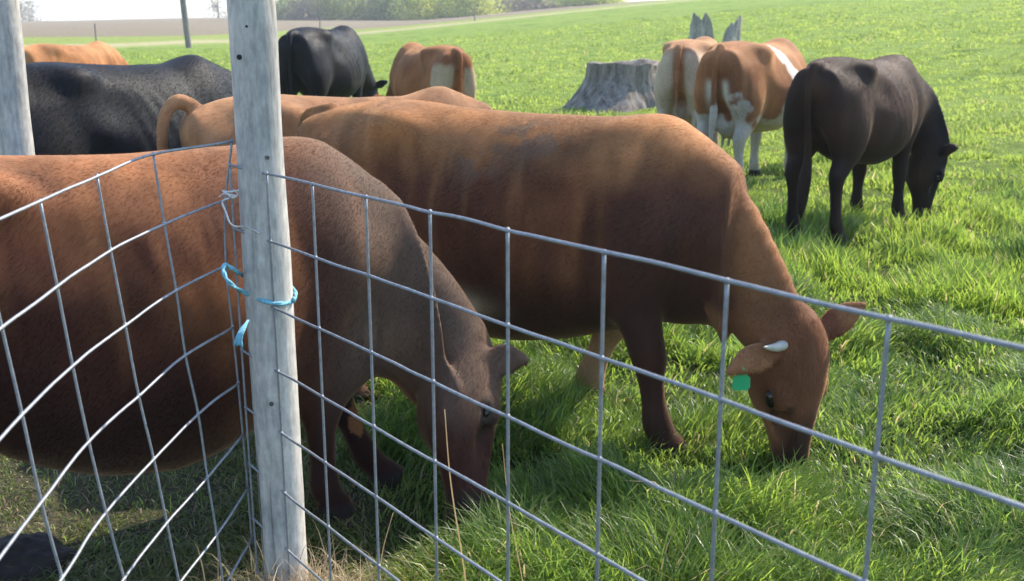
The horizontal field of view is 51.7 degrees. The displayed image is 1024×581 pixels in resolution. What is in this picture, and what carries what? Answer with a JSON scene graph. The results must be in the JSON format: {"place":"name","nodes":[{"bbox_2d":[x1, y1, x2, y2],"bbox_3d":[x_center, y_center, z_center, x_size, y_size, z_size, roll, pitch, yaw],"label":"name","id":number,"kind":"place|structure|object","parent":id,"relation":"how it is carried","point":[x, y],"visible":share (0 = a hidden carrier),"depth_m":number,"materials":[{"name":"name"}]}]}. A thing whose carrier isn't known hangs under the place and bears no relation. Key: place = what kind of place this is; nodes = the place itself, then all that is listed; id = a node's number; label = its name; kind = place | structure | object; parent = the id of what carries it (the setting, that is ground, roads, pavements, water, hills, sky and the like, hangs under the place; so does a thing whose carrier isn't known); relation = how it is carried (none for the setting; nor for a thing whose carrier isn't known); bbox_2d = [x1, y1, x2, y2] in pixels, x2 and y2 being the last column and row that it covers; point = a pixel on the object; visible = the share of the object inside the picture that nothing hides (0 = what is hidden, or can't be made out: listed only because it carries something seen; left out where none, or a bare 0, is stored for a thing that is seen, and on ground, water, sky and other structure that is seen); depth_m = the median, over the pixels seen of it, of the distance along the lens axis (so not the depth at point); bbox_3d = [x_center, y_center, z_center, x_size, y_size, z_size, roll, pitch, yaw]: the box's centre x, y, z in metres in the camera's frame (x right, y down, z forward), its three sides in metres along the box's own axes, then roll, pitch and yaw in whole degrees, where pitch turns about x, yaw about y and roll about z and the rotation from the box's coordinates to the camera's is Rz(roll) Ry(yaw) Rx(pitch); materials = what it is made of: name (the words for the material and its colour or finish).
{"place":"outdoors","nodes":[
{"label":"outdoors","id":0,"kind":"place"},
{"bbox_2d":[180,520,423,580],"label":"dry grass","id":1,"kind":"structure","parent":0,"point":[344,578],"depth_m":2.96,"materials":[{"name":"plant"}]},
{"bbox_2d":[19,0,652,20],"label":"sky","id":2,"kind":"structure","parent":0,"point":[50,10],"materials":[{"name":"white"}]},
{"bbox_2d":[0,0,1023,580],"bbox_3d":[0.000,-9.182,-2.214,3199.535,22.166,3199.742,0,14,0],"label":"ground","id":3,"kind":"structure","parent":0,"point":[142,36],"depth_m":26.71,"materials":[{"name":"green plant"}]},
{"bbox_2d":[0,0,34,154],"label":"fence post","id":4,"kind":"object","parent":3,"relation":"on","point":[16,135],"visible":0.27,"depth_m":4.24,"materials":[{"name":"grey wood"}]},
{"bbox_2d":[20,2,39,21],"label":"tree","id":5,"kind":"object","parent":3,"relation":"on","point":[22,13],"visible":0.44,"depth_m":406.25,"materials":[{"name":"grey plant"}]},
{"bbox_2d":[19,0,47,20],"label":"tree","id":6,"kind":"object","parent":3,"relation":"on","point":[32,10],"visible":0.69,"depth_m":425.86,"materials":[{"name":"grey plant"}]},
{"bbox_2d":[0,532,80,580],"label":"rock","id":7,"kind":"object","parent":3,"relation":"on","point":[24,553],"visible":0.73,"depth_m":3.13,"materials":[{"name":"grey stone"}]},
{"bbox_2d":[24,41,127,64],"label":"cow","id":8,"kind":"object","parent":3,"relation":"on","point":[98,52],"visible":0.2,"depth_m":13.47},
{"bbox_2d":[26,55,232,154],"bbox_3d":[-2.218,-0.774,6.728,0.767,1.419,2.527,9,17,32],"label":"cow","id":9,"kind":"object","parent":3,"relation":"on","point":[86,109],"visible":0.31,"depth_m":6.05},
{"bbox_2d":[180,0,191,47],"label":"utility pole","id":10,"kind":"object","parent":3,"relation":"on","point":[185,21],"visible":0.89,"depth_m":59.98,"materials":[{"name":"grey wood"}]},
{"bbox_2d":[196,0,227,17],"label":"tree","id":11,"kind":"object","parent":3,"relation":"on","point":[216,6],"visible":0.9,"depth_m":318.23,"materials":[{"name":"grey plant"}]},
{"bbox_2d":[0,136,529,540],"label":"cow","id":12,"kind":"object","parent":3,"relation":"on","point":[469,360],"visible":0.75,"depth_m":2.91},
{"bbox_2d":[226,0,308,580],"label":"corner post","id":13,"kind":"object","parent":3,"relation":"on","point":[253,39],"visible":0.96,"depth_m":2.73,"materials":[{"name":"grey wood"}]},
{"bbox_2d":[0,139,252,580],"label":"fence","id":14,"kind":"object","parent":13,"relation":"attached to","point":[56,287],"visible":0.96,"depth_m":2.38,"materials":[{"name":"metal"}]},
{"bbox_2d":[219,189,259,233],"bbox_3d":[-0.688,-0.196,2.648,0.055,0.118,0.093,11,18,37],"label":"tie wire","id":15,"kind":"object","parent":13,"relation":"attached to","point":[225,192],"visible":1,"depth_m":2.62,"materials":[{"name":"silver metal"}]},
{"bbox_2d":[221,263,297,347],"bbox_3d":[-0.673,0.008,2.734,0.148,0.202,0.271,8,16,27],"label":"baling twine","id":16,"kind":"object","parent":13,"relation":"attached to","point":[239,335],"visible":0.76,"depth_m":2.65,"materials":[{"name":"blue plastic"}]},
{"bbox_2d":[228,163,1023,580],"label":"fence","id":17,"kind":"object","parent":13,"relation":"attached to","point":[874,455],"visible":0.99,"depth_m":1.85,"materials":[{"name":"metal"}]},
{"bbox_2d":[275,0,320,19],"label":"tree","id":18,"kind":"object","parent":3,"relation":"on","point":[280,12],"visible":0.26,"depth_m":245.11,"materials":[{"name":"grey plant"}]},
{"bbox_2d":[275,0,328,19],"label":"tree","id":19,"kind":"object","parent":3,"relation":"on","point":[299,8],"visible":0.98,"depth_m":237.16,"materials":[{"name":"grey plant"}]},
{"bbox_2d":[291,0,343,17],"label":"tree","id":20,"kind":"object","parent":3,"relation":"on","point":[319,3],"visible":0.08,"depth_m":247.69,"materials":[{"name":"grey plant"}]},
{"bbox_2d":[156,86,491,150],"bbox_3d":[-0.648,-0.434,5.654,2.359,1.289,0.694,-7,16,-25],"label":"cow","id":21,"kind":"object","parent":3,"relation":"on","point":[209,123],"visible":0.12,"depth_m":5.06},
{"bbox_2d":[278,25,387,96],"bbox_3d":[-2.337,-2.717,14.031,0.854,1.575,2.808,4,15,14],"label":"cow","id":22,"kind":"object","parent":3,"relation":"on","point":[315,61],"visible":0.78,"depth_m":13.01},
{"bbox_2d":[306,0,367,19],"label":"tree","id":23,"kind":"object","parent":3,"relation":"on","point":[333,9],"visible":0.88,"depth_m":239.32,"materials":[{"name":"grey plant"}]},
{"bbox_2d":[313,0,371,19],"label":"tree","id":24,"kind":"object","parent":3,"relation":"on","point":[355,5],"visible":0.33,"depth_m":244.04,"materials":[{"name":"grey plant"}]},
{"bbox_2d":[347,0,391,19],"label":"tree","id":25,"kind":"object","parent":3,"relation":"on","point":[364,18],"visible":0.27,"depth_m":242.45,"materials":[{"name":"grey plant"}]},
{"bbox_2d":[380,514,392,564],"bbox_3d":[-0.350,0.764,2.719,0.009,0.375,0.128,14,20,43],"label":"dry stalk","id":26,"kind":"object","parent":3,"relation":"on","point":[385,540],"visible":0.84,"depth_m":2.72,"materials":[{"name":"plant"}]},
{"bbox_2d":[356,0,418,19],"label":"tree","id":27,"kind":"object","parent":3,"relation":"on","point":[379,13],"visible":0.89,"depth_m":236.71,"materials":[{"name":"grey plant"}]},
{"bbox_2d":[381,0,447,19],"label":"tree","id":28,"kind":"object","parent":3,"relation":"on","point":[411,10],"visible":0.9,"depth_m":233.80,"materials":[{"name":"green plant"}]},
{"bbox_2d":[373,42,476,98],"bbox_3d":[-1.087,-2.265,12.646,0.748,1.379,2.466,-7,16,-25],"label":"cow","id":29,"kind":"object","parent":3,"relation":"on","point":[415,67],"visible":0.56,"depth_m":11.71},
{"bbox_2d":[420,0,453,17],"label":"tree","id":30,"kind":"object","parent":3,"relation":"on","point":[438,8],"visible":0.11,"depth_m":238.28,"materials":[{"name":"green plant"}]},
{"bbox_2d":[444,409,465,580],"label":"dry stalk","id":31,"kind":"object","parent":3,"relation":"on","point":[454,504],"visible":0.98,"depth_m":2.50,"materials":[{"name":"plant"}]},
{"bbox_2d":[418,0,503,16],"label":"tree","id":32,"kind":"object","parent":3,"relation":"on","point":[441,8],"visible":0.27,"depth_m":233.39,"materials":[{"name":"green plant"}]},
{"bbox_2d":[432,0,500,16],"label":"tree","id":33,"kind":"object","parent":3,"relation":"on","point":[456,8],"visible":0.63,"depth_m":226.13,"materials":[{"name":"green plant"}]},
{"bbox_2d":[430,0,524,15],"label":"tree","id":34,"kind":"object","parent":3,"relation":"on","point":[480,7],"visible":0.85,"depth_m":224.77,"materials":[{"name":"green plant"}]},
{"bbox_2d":[488,0,516,12],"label":"tree","id":35,"kind":"object","parent":3,"relation":"on","point":[501,6],"visible":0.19,"depth_m":264.18,"materials":[{"name":"green plant"}]},
{"bbox_2d":[0,265,1023,580],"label":"grass","id":36,"kind":"structure","parent":3,"relation":"on","point":[944,529],"depth_m":3.50,"materials":[{"name":"green plant"}]},
{"bbox_2d":[502,444,522,580],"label":"dry stalk","id":37,"kind":"object","parent":3,"relation":"on","point":[511,523],"visible":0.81,"depth_m":2.48,"materials":[{"name":"plant"}]},
{"bbox_2d":[497,0,551,10],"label":"tree","id":38,"kind":"object","parent":3,"relation":"on","point":[525,3],"visible":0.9,"depth_m":258.51,"materials":[{"name":"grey plant"}]},
{"bbox_2d":[527,0,557,7],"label":"tree","id":39,"kind":"object","parent":3,"relation":"on","point":[543,4],"visible":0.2,"depth_m":261.12,"materials":[{"name":"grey plant"}]},
{"bbox_2d":[529,0,570,6],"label":"tree","id":40,"kind":"object","parent":3,"relation":"on","point":[553,5],"visible":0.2,"depth_m":253.73,"materials":[{"name":"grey plant"}]},
{"bbox_2d":[541,0,584,6],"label":"tree","id":41,"kind":"object","parent":3,"relation":"on","point":[556,4],"visible":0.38,"depth_m":236.62,"materials":[{"name":"green plant"}]},
{"bbox_2d":[119,0,1023,118],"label":"grass","id":42,"kind":"structure","parent":3,"relation":"on","point":[511,100],"depth_m":32.78,"materials":[{"name":"green plant"}]},
{"bbox_2d":[296,99,865,471],"bbox_3d":[0.151,-0.038,4.186,2.381,1.382,0.741,8,16,29],"label":"cow","id":43,"kind":"object","parent":3,"relation":"on","point":[669,189],"visible":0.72,"depth_m":3.80},
{"bbox_2d":[549,0,622,4],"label":"tree","id":44,"kind":"object","parent":3,"relation":"on","point":[584,2],"visible":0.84,"depth_m":228.61,"materials":[{"name":"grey plant"}]},
{"bbox_2d":[562,58,658,112],"bbox_3d":[1.904,-3.601,18.553,2.237,0.907,2.502,0,14,0],"label":"tree stump","id":45,"kind":"object","parent":3,"relation":"on","point":[625,86],"visible":0.87,"depth_m":17.95,"materials":[{"name":"grey wood"}]},
{"bbox_2d":[654,36,718,145],"bbox_3d":[2.050,-2.098,11.670,0.746,1.381,2.464,5,15,19],"label":"cow","id":46,"kind":"object","parent":3,"relation":"on","point":[677,67],"visible":0.38,"depth_m":10.62},
{"bbox_2d":[689,12,741,42],"bbox_3d":[4.434,-5.371,23.412,1.651,1.553,1.667,0,14,0],"label":"tree stump","id":47,"kind":"object","parent":3,"relation":"on","point":[699,27],"visible":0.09,"depth_m":22.87,"materials":[{"name":"grey wood"}]},
{"bbox_2d":[693,38,806,188],"bbox_3d":[2.448,-1.727,10.220,0.863,1.401,2.486,10,17,34],"label":"cow","id":48,"kind":"object","parent":3,"relation":"on","point":[741,88],"visible":0.69,"depth_m":9.33},
{"bbox_2d":[782,54,957,245],"bbox_3d":[2.636,-1.062,7.947,1.810,1.395,0.770,-11,18,-37],"label":"cow","id":49,"kind":"object","parent":3,"relation":"on","point":[847,115],"visible":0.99,"depth_m":7.50},
{"bbox_2d":[576,0,641,3],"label":"tree","id":50,"kind":"object","parent":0,"point":[616,1],"visible":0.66,"depth_m":228.18,"materials":[{"name":"green plant"}]},
{"bbox_2d":[718,113,1023,320],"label":"grass","id":51,"kind":"structure","parent":0,"point":[946,270],"depth_m":7.48,"materials":[{"name":"green plant"}]}
]}

